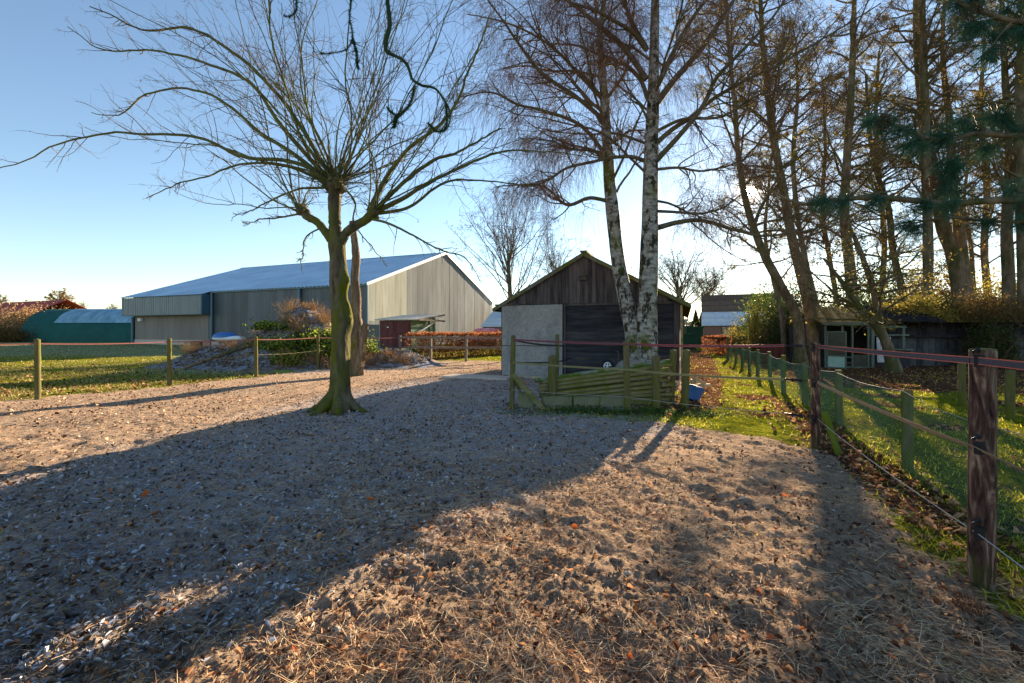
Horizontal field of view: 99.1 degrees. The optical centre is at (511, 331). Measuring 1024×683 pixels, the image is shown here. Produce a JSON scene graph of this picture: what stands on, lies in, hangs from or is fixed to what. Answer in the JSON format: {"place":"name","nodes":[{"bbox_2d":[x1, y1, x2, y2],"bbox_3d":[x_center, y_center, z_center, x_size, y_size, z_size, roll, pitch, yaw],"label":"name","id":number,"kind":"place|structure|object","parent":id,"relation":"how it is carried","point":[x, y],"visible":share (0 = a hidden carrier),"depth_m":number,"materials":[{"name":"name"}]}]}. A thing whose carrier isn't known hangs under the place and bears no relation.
{"place":"outdoors","nodes":[
{"label":"outdoors","id":0,"kind":"place"},
{"bbox_2d":[0,0,1016,325],"label":"sky","id":1,"kind":"structure","parent":0,"point":[84,228],"materials":[{"name":"blue"}]},
{"bbox_2d":[0,342,1023,682],"bbox_3d":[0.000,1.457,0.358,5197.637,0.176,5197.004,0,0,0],"label":"ground","id":2,"kind":"structure","parent":0,"point":[738,426],"depth_m":3.46,"materials":[{"name":"gravel"}]},
{"bbox_2d":[0,323,48,341],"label":"bush","id":3,"kind":"object","parent":2,"relation":"on","point":[8,335],"visible":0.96,"depth_m":61.07,"materials":[{"name":"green plant"}]},
{"bbox_2d":[0,300,66,330],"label":"bush","id":4,"kind":"object","parent":2,"relation":"on","point":[19,318],"visible":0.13,"depth_m":65.16,"materials":[{"name":"beige plant"}]},
{"bbox_2d":[34,339,40,399],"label":"fence post","id":5,"kind":"object","parent":2,"relation":"on","point":[37,370],"visible":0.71,"depth_m":9.49,"materials":[{"name":"brown wood"}]},
{"bbox_2d":[0,300,86,319],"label":"red roof building","id":6,"kind":"structure","parent":2,"relation":"on","point":[65,303],"depth_m":93.59,"materials":[{"name":"brick"}]},
{"bbox_2d":[19,309,133,341],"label":"tunnel shed","id":7,"kind":"structure","parent":2,"relation":"on","point":[84,325],"depth_m":62.22,"materials":[{"name":"plastic"}]},
{"bbox_2d":[167,338,171,385],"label":"fence post","id":8,"kind":"object","parent":2,"relation":"on","point":[169,362],"visible":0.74,"depth_m":12.16,"materials":[{"name":"brown wood"}]},
{"bbox_2d":[0,352,460,400],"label":"leaf scraps","id":9,"kind":"object","parent":2,"relation":"on","point":[4,390],"visible":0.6,"depth_m":13.60,"materials":[{"name":"orange plant"}]},
{"bbox_2d":[0,342,475,401],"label":"grass","id":10,"kind":"structure","parent":2,"relation":"on","point":[45,390],"depth_m":16.03,"materials":[{"name":"plant"}]},
{"bbox_2d":[254,336,257,376],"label":"fence post","id":11,"kind":"object","parent":2,"relation":"on","point":[256,356],"visible":0.68,"depth_m":14.25,"materials":[{"name":"brown wood"}]},
{"bbox_2d":[0,348,388,369],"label":"fence tape","id":12,"kind":"object","parent":11,"relation":"attached to","point":[161,360],"visible":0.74,"depth_m":11.73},
{"bbox_2d":[0,0,585,415],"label":"plane tree","id":13,"kind":"object","parent":2,"relation":"on","point":[338,399],"visible":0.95,"depth_m":7.86,"materials":[{"name":"brown plant"}]},
{"bbox_2d":[145,296,447,371],"bbox_3d":[-9.200,-0.088,19.650,14.000,3.316,8.700,0,0,0],"label":"compost heap","id":14,"kind":"object","parent":2,"relation":"on","point":[303,321],"visible":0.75,"depth_m":18.20,"materials":[{"name":"beige plant"}]},
{"bbox_2d":[121,252,493,344],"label":"barn","id":15,"kind":"structure","parent":2,"relation":"on","point":[207,307],"depth_m":49.10,"materials":[{"name":"metal"}]},
{"bbox_2d":[316,335,319,367],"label":"fence post","id":16,"kind":"object","parent":2,"relation":"on","point":[318,352],"visible":0.73,"depth_m":16.92,"materials":[{"name":"green wood"}]},
{"bbox_2d":[0,337,398,344],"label":"fence tape","id":17,"kind":"object","parent":16,"relation":"attached to","point":[145,342],"visible":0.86,"depth_m":11.15,"materials":[{"name":"plastic"}]},
{"bbox_2d":[0,371,684,682],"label":"frosted leaves","id":18,"kind":"object","parent":2,"relation":"on","point":[67,672],"visible":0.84,"depth_m":2.80,"materials":[{"name":"plant"}]},
{"bbox_2d":[349,220,368,375],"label":"dead tree","id":19,"kind":"object","parent":2,"relation":"on","point":[359,336],"visible":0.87,"depth_m":14.34,"materials":[{"name":"brown plant"}]},
{"bbox_2d":[282,0,465,147],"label":"overhead tree","id":20,"kind":"object","parent":2,"relation":"on","point":[395,120],"visible":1,"depth_m":3.00,"materials":[{"name":"brown plant"}]},
{"bbox_2d":[367,320,381,350],"bbox_3d":[-10.407,0.300,32.079,1.800,2.300,0.150,0,0,11],"label":"metal sheet","id":21,"kind":"object","parent":2,"relation":"on","point":[375,332],"visible":0.26,"depth_m":31.98,"materials":[{"name":"metal"}]},
{"bbox_2d":[374,314,444,350],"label":"garden shed","id":22,"kind":"structure","parent":2,"relation":"on","point":[391,328],"depth_m":30.92,"materials":[{"name":"wood"}]},
{"bbox_2d":[0,360,873,510],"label":"leaf scraps","id":23,"kind":"object","parent":2,"relation":"on","point":[288,433],"visible":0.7,"depth_m":7.15,"materials":[{"name":"plant"}]},
{"bbox_2d":[399,335,500,360],"bbox_3d":[-2.758,0.910,21.404,6.524,1.480,0.223,0,0,-1],"label":"rail fence","id":24,"kind":"object","parent":2,"relation":"on","point":[430,347],"visible":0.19,"depth_m":21.36,"materials":[{"name":"brown wood"}]},
{"bbox_2d":[404,331,500,358],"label":"beech hedge","id":25,"kind":"object","parent":2,"relation":"on","point":[460,342],"visible":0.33,"depth_m":24.85,"materials":[{"name":"orange plant"}]},
{"bbox_2d":[20,403,943,681],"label":"pebbles","id":26,"kind":"object","parent":2,"relation":"on","point":[336,629],"visible":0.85,"depth_m":2.61,"materials":[{"name":"stone"}]},
{"bbox_2d":[480,311,500,336],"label":"house","id":27,"kind":"structure","parent":2,"relation":"on","point":[493,320],"depth_m":58.39,"materials":[{"name":"metal"}]},
{"bbox_2d":[446,180,561,298],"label":"bare tree","id":28,"kind":"object","parent":2,"relation":"on","point":[510,255],"visible":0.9,"depth_m":46.93,"materials":[{"name":"brown plant"}]},
{"bbox_2d":[0,415,1023,682],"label":"pine straw","id":29,"kind":"object","parent":2,"relation":"on","point":[620,667],"visible":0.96,"depth_m":2.20,"materials":[{"name":"plant"}]},
{"bbox_2d":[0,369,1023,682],"bbox_3d":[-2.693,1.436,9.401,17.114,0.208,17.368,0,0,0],"label":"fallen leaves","id":30,"kind":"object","parent":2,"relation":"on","point":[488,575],"visible":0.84,"depth_m":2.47,"materials":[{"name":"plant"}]},
{"bbox_2d":[509,335,515,407],"bbox_3d":[0.008,0.876,8.304,0.121,1.637,0.100,0,0,0],"label":"fence post","id":31,"kind":"object","parent":2,"relation":"on","point":[512,370],"visible":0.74,"depth_m":8.27,"materials":[{"name":"brown wood"}]},
{"bbox_2d":[511,373,543,408],"bbox_3d":[0.297,1.121,8.240,0.639,0.700,0.109,0,0,8],"label":"slanting board","id":32,"kind":"object","parent":31,"relation":"attached to","point":[527,391],"visible":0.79,"depth_m":8.19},
{"bbox_2d":[513,362,783,379],"bbox_3d":[2.081,0.635,7.418,4.364,0.151,0.895,0,0,34],"label":"fence tape","id":33,"kind":"object","parent":31,"relation":"attached to","point":[733,377],"visible":1,"depth_m":7.39,"materials":[{"name":"plastic"}]},
{"bbox_2d":[513,339,784,346],"bbox_3d":[2.081,0.185,7.418,4.364,0.116,0.896,0,0,34],"label":"fence tape","id":34,"kind":"object","parent":31,"relation":"attached to","point":[767,345],"visible":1,"depth_m":7.44,"materials":[{"name":"plastic"}]},
{"bbox_2d":[542,396,571,406],"bbox_3d":[0.854,1.389,8.330,0.565,0.323,0.060,0,0,0],"label":"concrete slab","id":35,"kind":"object","parent":2,"relation":"on","point":[566,401],"depth_m":8.30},
{"bbox_2d":[525,230,596,280],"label":"bare tree","id":36,"kind":"object","parent":2,"relation":"on","point":[552,262],"visible":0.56,"depth_m":59.18,"materials":[{"name":"brown plant"}]},
{"bbox_2d":[441,250,690,385],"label":"shed","id":37,"kind":"structure","parent":2,"relation":"on","point":[574,299],"depth_m":13.04,"materials":[{"name":"wood"}]},
{"bbox_2d":[501,304,562,375],"bbox_3d":[0.599,0.260,13.465,1.990,2.180,0.070,0,0,22],"label":"sliding door","id":38,"kind":"structure","parent":37,"relation":"in","point":[529,322],"depth_m":13.44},
{"bbox_2d":[573,396,599,406],"bbox_3d":[1.419,1.389,8.330,0.493,0.323,0.060,0,0,0],"label":"concrete slab","id":39,"kind":"object","parent":2,"relation":"on","point":[588,400],"depth_m":8.30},
{"bbox_2d":[425,0,764,380],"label":"birch tree","id":40,"kind":"object","parent":2,"relation":"on","point":[628,307],"visible":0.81,"depth_m":11.25,"materials":[{"name":"brown plant"}]},
{"bbox_2d":[600,396,623,407],"bbox_3d":[1.913,1.389,8.330,0.469,0.323,0.060,0,0,0],"label":"concrete slab","id":41,"kind":"object","parent":2,"relation":"on","point":[608,401],"depth_m":8.30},
{"bbox_2d":[623,341,630,410],"bbox_3d":[2.105,0.930,8.006,0.153,1.547,0.123,0,0,0],"label":"fence post","id":42,"kind":"object","parent":2,"relation":"on","point":[626,365],"visible":0.73,"depth_m":7.95,"materials":[{"name":"green wood"}]},
{"bbox_2d":[631,401,672,403],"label":"round pole","id":43,"kind":"object","parent":2,"relation":"on","point":[641,402],"visible":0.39,"depth_m":8.72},
{"bbox_2d":[631,397,669,401],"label":"round pole","id":44,"kind":"object","parent":43,"relation":"on","point":[664,399],"visible":0.4,"depth_m":8.78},
{"bbox_2d":[630,392,672,397],"bbox_3d":[2.051,1.277,8.775,2.381,0.114,0.094,0,0,-4],"label":"round pole","id":45,"kind":"object","parent":44,"relation":"on","point":[665,394],"visible":0.38,"depth_m":8.78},
{"bbox_2d":[541,387,668,402],"bbox_3d":[1.884,1.270,8.736,2.623,0.306,0.090,0,0,-5],"label":"round pole","id":46,"kind":"object","parent":45,"relation":"on","point":[644,391],"visible":0.49,"depth_m":8.75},
{"bbox_2d":[557,382,672,396],"bbox_3d":[1.935,1.181,8.735,2.625,0.326,0.091,0,0,-5],"label":"round pole","id":47,"kind":"object","parent":46,"relation":"on","point":[616,390],"visible":0.62,"depth_m":8.70,"materials":[{"name":"wood"}]},
{"bbox_2d":[546,378,669,395],"bbox_3d":[1.935,1.092,8.736,2.525,0.346,0.088,0,0,-5],"label":"round pole","id":48,"kind":"object","parent":47,"relation":"on","point":[613,386],"visible":0.77,"depth_m":8.70,"materials":[{"name":"wood"}]},
{"bbox_2d":[537,374,671,391],"bbox_3d":[1.872,1.002,8.735,2.750,0.369,0.089,0,0,-5],"label":"round pole","id":49,"kind":"object","parent":48,"relation":"on","point":[611,381],"visible":0.77,"depth_m":8.69,"materials":[{"name":"wood"}]},
{"bbox_2d":[540,367,669,387],"bbox_3d":[1.872,0.910,8.734,2.651,0.393,0.092,0,0,-5],"label":"round pole","id":50,"kind":"object","parent":49,"relation":"on","point":[632,374],"visible":0.84,"depth_m":8.69,"materials":[{"name":"wood"}]},
{"bbox_2d":[542,362,672,383],"bbox_3d":[1.923,0.822,8.735,2.652,0.413,0.086,0,0,-5],"label":"round pole","id":51,"kind":"object","parent":50,"relation":"on","point":[608,373],"visible":0.82,"depth_m":8.69,"materials":[{"name":"wood"}]},
{"bbox_2d":[534,359,669,381],"bbox_3d":[1.836,0.778,8.793,2.790,0.449,0.088,0,0,-5],"label":"round pole","id":52,"kind":"object","parent":51,"relation":"on","point":[600,370],"visible":0.79,"depth_m":8.75,"materials":[{"name":"wood"}]},
{"bbox_2d":[651,356,659,409],"bbox_3d":[2.721,1.075,8.251,0.158,1.263,0.160,0,0,0],"label":"fence post","id":53,"kind":"object","parent":2,"relation":"on","point":[656,380],"visible":0.69,"depth_m":8.19,"materials":[{"name":"green wood"}]},
{"bbox_2d":[668,349,676,401],"bbox_3d":[3.262,1.030,8.900,0.194,1.350,0.135,0,0,0],"label":"fence post","id":54,"kind":"object","parent":2,"relation":"on","point":[673,355],"visible":0.58,"depth_m":8.84,"materials":[{"name":"green wood"}]},
{"bbox_2d":[442,0,909,384],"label":"birch tree","id":55,"kind":"object","parent":2,"relation":"on","point":[647,322],"visible":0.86,"depth_m":11.13,"materials":[{"name":"white plant"}]},
{"bbox_2d":[625,231,734,333],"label":"bare tree","id":56,"kind":"object","parent":2,"relation":"on","point":[675,281],"visible":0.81,"depth_m":41.77,"materials":[{"name":"brown plant"}]},
{"bbox_2d":[681,349,689,407],"bbox_3d":[3.376,1.026,8.501,0.180,1.380,0.145,0,0,0],"label":"fence post","id":57,"kind":"object","parent":2,"relation":"on","point":[685,379],"visible":0.68,"depth_m":8.45,"materials":[{"name":"green wood"}]},
{"bbox_2d":[688,260,743,308],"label":"bare tree","id":58,"kind":"object","parent":2,"relation":"on","point":[711,288],"visible":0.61,"depth_m":58.96,"materials":[{"name":"brown plant"}]},
{"bbox_2d":[700,334,732,354],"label":"beech hedge","id":59,"kind":"object","parent":2,"relation":"on","point":[718,339],"visible":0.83,"depth_m":28.24,"materials":[{"name":"orange plant"}]},
{"bbox_2d":[701,293,785,344],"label":"brick house","id":60,"kind":"structure","parent":2,"relation":"on","point":[716,323],"depth_m":46.61,"materials":[{"name":"tile"}]},
{"bbox_2d":[477,353,1023,621],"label":"grass","id":61,"kind":"structure","parent":2,"relation":"on","point":[965,545],"depth_m":5.15,"materials":[{"name":"plant"}]},
{"bbox_2d":[548,355,556,395],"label":"fence post","id":62,"kind":"object","parent":61,"relation":"on","point":[552,379],"visible":0.59,"depth_m":8.48,"materials":[{"name":"green wood"}]},
{"bbox_2d":[821,411,842,454],"bbox_3d":[3.924,1.280,5.340,0.088,0.621,0.253,0,0,-38],"label":"leaning stake","id":63,"kind":"object","parent":61,"relation":"on","point":[825,415],"visible":0.66,"depth_m":5.33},
{"bbox_2d":[485,353,1023,611],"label":"fallen leaves","id":64,"kind":"object","parent":2,"relation":"on","point":[928,521],"visible":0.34,"depth_m":4.50,"materials":[{"name":"plant"}]},
{"bbox_2d":[662,0,852,367],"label":"woodland tree","id":65,"kind":"object","parent":2,"relation":"on","point":[800,356],"visible":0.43,"depth_m":17.42,"materials":[{"name":"brown plant"}]},
{"bbox_2d":[734,275,780,352],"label":"bush","id":66,"kind":"object","parent":2,"relation":"on","point":[752,334],"visible":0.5,"depth_m":29.88,"materials":[{"name":"green plant"}]},
{"bbox_2d":[724,269,797,349],"bbox_3d":[18.836,-2.222,31.632,6.693,7.579,6.126,0,0,-43],"label":"bush","id":67,"kind":"object","parent":2,"relation":"on","point":[766,295],"visible":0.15,"depth_m":32.02,"materials":[{"name":"green plant"}]},
{"bbox_2d":[729,284,804,354],"bbox_3d":[16.996,-0.841,26.977,5.734,4.812,4.163,0,0,-24],"label":"bush","id":68,"kind":"object","parent":2,"relation":"on","point":[771,339],"visible":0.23,"depth_m":27.23,"materials":[{"name":"green plant"}]},
{"bbox_2d":[722,124,816,356],"bbox_3d":[15.341,-5.378,25.724,3.835,14.164,4.396,0,0,-42],"label":"woodland tree","id":69,"kind":"object","parent":2,"relation":"on","point":[780,309],"visible":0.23,"depth_m":25.91,"materials":[{"name":"brown plant"}]},
{"bbox_2d":[761,347,784,363],"bbox_3d":[11.877,1.030,19.855,0.780,0.840,0.790,0,0,0],"label":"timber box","id":70,"kind":"object","parent":2,"relation":"on","point":[777,352],"visible":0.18,"depth_m":19.50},
{"bbox_2d":[728,264,823,344],"bbox_3d":[18.271,-1.723,29.248,7.230,6.574,5.904,0,0,29],"label":"bush","id":71,"kind":"object","parent":2,"relation":"on","point":[797,298],"visible":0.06,"depth_m":29.03,"materials":[{"name":"green plant"}]},
{"bbox_2d":[698,0,864,366],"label":"woodland tree","id":72,"kind":"object","parent":2,"relation":"on","point":[812,331],"visible":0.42,"depth_m":18.09,"materials":[{"name":"brown plant"}]},
{"bbox_2d":[810,342,820,449],"bbox_3d":[3.848,0.930,5.534,0.108,1.600,0.146,0,0,35],"label":"fence post","id":73,"kind":"object","parent":2,"relation":"on","point":[815,391],"visible":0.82,"depth_m":5.51,"materials":[{"name":"brown wood"}]},
{"bbox_2d":[740,0,899,324],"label":"woodland tree","id":74,"kind":"object","parent":2,"relation":"on","point":[795,182],"visible":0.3,"depth_m":21.48,"materials":[{"name":"brown plant"}]},
{"bbox_2d":[770,231,887,356],"bbox_3d":[18.128,-2.024,23.873,7.125,7.176,4.663,0,0,0],"label":"bush","id":75,"kind":"object","parent":2,"relation":"on","point":[843,295],"visible":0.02,"depth_m":23.96,"materials":[{"name":"green plant"}]},
{"bbox_2d":[782,57,878,300],"bbox_3d":[19.291,-7.717,26.855,4.934,18.846,7.978,0,0,19],"label":"woodland tree","id":76,"kind":"object","parent":2,"relation":"on","point":[811,195],"visible":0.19,"depth_m":26.89,"materials":[{"name":"brown plant"}]},
{"bbox_2d":[755,0,965,326],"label":"woodland tree","id":77,"kind":"object","parent":2,"relation":"on","point":[848,148],"visible":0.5,"depth_m":21.78,"materials":[{"name":"brown plant"}]},
{"bbox_2d":[769,237,952,372],"bbox_3d":[12.109,-0.886,15.799,4.251,5.191,4.843,0,0,-26],"label":"woodland tree","id":78,"kind":"object","parent":2,"relation":"on","point":[892,363],"visible":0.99,"depth_m":15.34,"materials":[{"name":"brown plant"}]},
{"bbox_2d":[789,305,946,368],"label":"aviary shed","id":79,"kind":"structure","parent":2,"relation":"on","point":[843,336],"depth_m":17.51,"materials":[{"name":"green paint"}]},
{"bbox_2d":[826,331,846,368],"bbox_3d":[12.900,0.708,17.353,0.070,1.485,0.662,0,0,-44],"label":"open door","id":80,"kind":"structure","parent":79,"relation":"in","point":[834,358],"depth_m":17.35,"materials":[{"name":"green paint"}]},
{"bbox_2d":[819,241,916,305],"bbox_3d":[21.556,-2.474,26.681,9.614,8.076,6.942,0,0,0],"label":"bush","id":81,"kind":"object","parent":2,"relation":"on","point":[862,297],"visible":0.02,"depth_m":25.60,"materials":[{"name":"green plant"}]},
{"bbox_2d":[726,337,1023,546],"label":"fence","id":82,"kind":"object","parent":2,"relation":"on","point":[907,397],"visible":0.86,"depth_m":4.89,"materials":[{"name":"green wood"}]},
{"bbox_2d":[788,201,961,360],"bbox_3d":[13.079,-1.538,15.701,4.367,6.508,3.906,0,0,-24],"label":"woodland tree","id":83,"kind":"object","parent":2,"relation":"on","point":[856,243],"visible":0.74,"depth_m":15.78,"materials":[{"name":"brown plant"}]},
{"bbox_2d":[817,20,943,305],"bbox_3d":[24.057,-8.734,27.451,7.857,20.878,6.074,0,0,20],"label":"woodland tree","id":84,"kind":"object","parent":2,"relation":"on","point":[884,61],"visible":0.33,"depth_m":27.86,"materials":[{"name":"brown plant"}]},
{"bbox_2d":[808,52,954,301],"bbox_3d":[20.145,-6.825,24.313,6.606,17.058,5.948,0,0,35],"label":"woodland tree","id":85,"kind":"object","parent":2,"relation":"on","point":[884,187],"visible":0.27,"depth_m":23.85,"materials":[{"name":"brown plant"}]},
{"bbox_2d":[756,0,1023,244],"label":"pine tree","id":86,"kind":"object","parent":2,"relation":"on","point":[953,168],"visible":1,"depth_m":5.01,"materials":[{"name":"green plant"}]},
{"bbox_2d":[819,313,1023,365],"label":"outbuilding","id":87,"kind":"structure","parent":2,"relation":"on","point":[937,338],"depth_m":18.30,"materials":[{"name":"black"}]},
{"bbox_2d":[864,281,979,327],"bbox_3d":[17.400,-1.176,19.018,4.777,1.983,4.358,0,0,25],"label":"bramble","id":88,"kind":"object","parent":87,"relation":"on","point":[927,304],"visible":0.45,"depth_m":18.23,"materials":[{"name":"green plant"}]},
{"bbox_2d":[924,283,1023,326],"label":"bramble","id":89,"kind":"object","parent":87,"relation":"on","point":[1017,312],"visible":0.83,"depth_m":17.77,"materials":[{"name":"green plant"}]},
{"bbox_2d":[862,238,980,305],"bbox_3d":[23.051,-2.607,25.296,7.285,8.346,7.442,0,0,-38],"label":"bush","id":90,"kind":"object","parent":2,"relation":"on","point":[911,266],"visible":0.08,"depth_m":25.35,"materials":[{"name":"green plant"}]},
{"bbox_2d":[846,0,1011,306],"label":"woodland tree","id":91,"kind":"object","parent":2,"relation":"on","point":[956,268],"visible":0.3,"depth_m":22.78,"materials":[{"name":"brown plant"}]},
{"bbox_2d":[883,236,994,309],"bbox_3d":[24.226,-2.620,24.661,6.849,8.366,6.201,0,0,0],"label":"bush","id":92,"kind":"object","parent":2,"relation":"on","point":[946,279],"visible":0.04,"depth_m":24.17,"materials":[{"name":"green plant"}]},
{"bbox_2d":[869,0,1016,308],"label":"woodland tree","id":93,"kind":"object","parent":2,"relation":"on","point":[923,30],"visible":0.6,"depth_m":20.86,"materials":[{"name":"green plant"}]},
{"bbox_2d":[885,0,1013,305],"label":"woodland tree","id":94,"kind":"object","parent":2,"relation":"on","point":[961,240],"visible":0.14,"depth_m":23.36,"materials":[{"name":"brown plant"}]},
{"bbox_2d":[958,363,965,405],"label":"fence post","id":95,"kind":"object","parent":2,"relation":"on","point":[961,384],"visible":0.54,"depth_m":8.81,"materials":[{"name":"green wood"}]},
{"bbox_2d":[916,17,1015,294],"bbox_3d":[32.066,-9.828,29.039,7.348,23.062,6.804,0,0,-32],"label":"woodland tree","id":96,"kind":"object","parent":2,"relation":"on","point":[980,83],"visible":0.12,"depth_m":28.90,"materials":[{"name":"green plant"}]},
{"bbox_2d":[951,593,984,615],"bbox_3d":[2.326,1.387,2.226,0.099,0.099,0.116,0,-5,-40],"label":"fallen cone","id":97,"kind":"object","parent":2,"relation":"on","point":[971,604],"visible":1,"depth_m":2.21,"materials":[{"name":"plant"}]},
{"bbox_2d":[914,0,1023,309],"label":"woodland tree","id":98,"kind":"object","parent":2,"relation":"on","point":[1018,162],"visible":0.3,"depth_m":18.95,"materials":[{"name":"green plant"}]},
{"bbox_2d":[943,78,1000,296],"bbox_3d":[25.932,-6.504,24.766,4.080,16.409,3.054,0,0,-41],"label":"woodland tree","id":99,"kind":"object","parent":2,"relation":"on","point":[971,250],"visible":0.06,"depth_m":24.84,"materials":[{"name":"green plant"}]},
{"bbox_2d":[938,0,1023,325],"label":"woodland tree","id":100,"kind":"object","parent":2,"relation":"on","point":[1008,274],"visible":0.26,"depth_m":19.88,"materials":[{"name":"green plant"}]},
{"bbox_2d":[967,347,997,591],"bbox_3d":[2.642,0.889,2.469,0.158,1.615,0.122,0,0,0],"label":"fence post","id":101,"kind":"object","parent":2,"relation":"on","point":[982,499],"visible":0.77,"depth_m":2.43,"materials":[{"name":"brown wood"}]},
{"bbox_2d":[817,345,1023,369],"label":"fence tape","id":102,"kind":"object","parent":101,"relation":"attached to","point":[1010,364],"visible":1,"depth_m":2.79,"materials":[{"name":"plastic"}]},
{"bbox_2d":[817,380,1023,470],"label":"fence tape","id":103,"kind":"object","parent":101,"relation":"attached to","point":[900,418],"visible":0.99,"depth_m":3.17,"materials":[{"name":"plastic"}]},
{"bbox_2d":[818,419,1023,568],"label":"fence wire","id":104,"kind":"object","parent":101,"relation":"attached to","point":[934,504],"visible":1,"depth_m":2.81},
{"bbox_2d":[953,302,1023,368],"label":"bush","id":105,"kind":"object","parent":2,"relation":"on","point":[997,339],"visible":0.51,"depth_m":17.07,"materials":[{"name":"green plant"}]},
{"bbox_2d":[973,242,1016,309],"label":"bush","id":106,"kind":"object","parent":2,"relation":"on","point":[996,285],"visible":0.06,"depth_m":23.95,"materials":[{"name":"green plant"}]},
{"bbox_2d":[1005,369,1015,419],"bbox_3d":[8.334,1.165,7.302,0.125,1.086,0.126,0,0,0],"label":"fence post","id":107,"kind":"object","parent":2,"relation":"on","point":[1010,390],"visible":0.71,"depth_m":7.26,"materials":[{"name":"green wood"}]},
{"bbox_2d":[0,361,1023,682],"bbox_3d":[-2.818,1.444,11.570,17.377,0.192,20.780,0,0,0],"label":"fallen leaves","id":108,"kind":"object","parent":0,"point":[804,645],"visible":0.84,"depth_m":2.28,"materials":[{"name":"plant"}]},
{"bbox_2d":[532,401,734,418],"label":"grass","id":109,"kind":"structure","parent":0,"point":[650,410],"depth_m":7.81,"materials":[{"name":"plant"}]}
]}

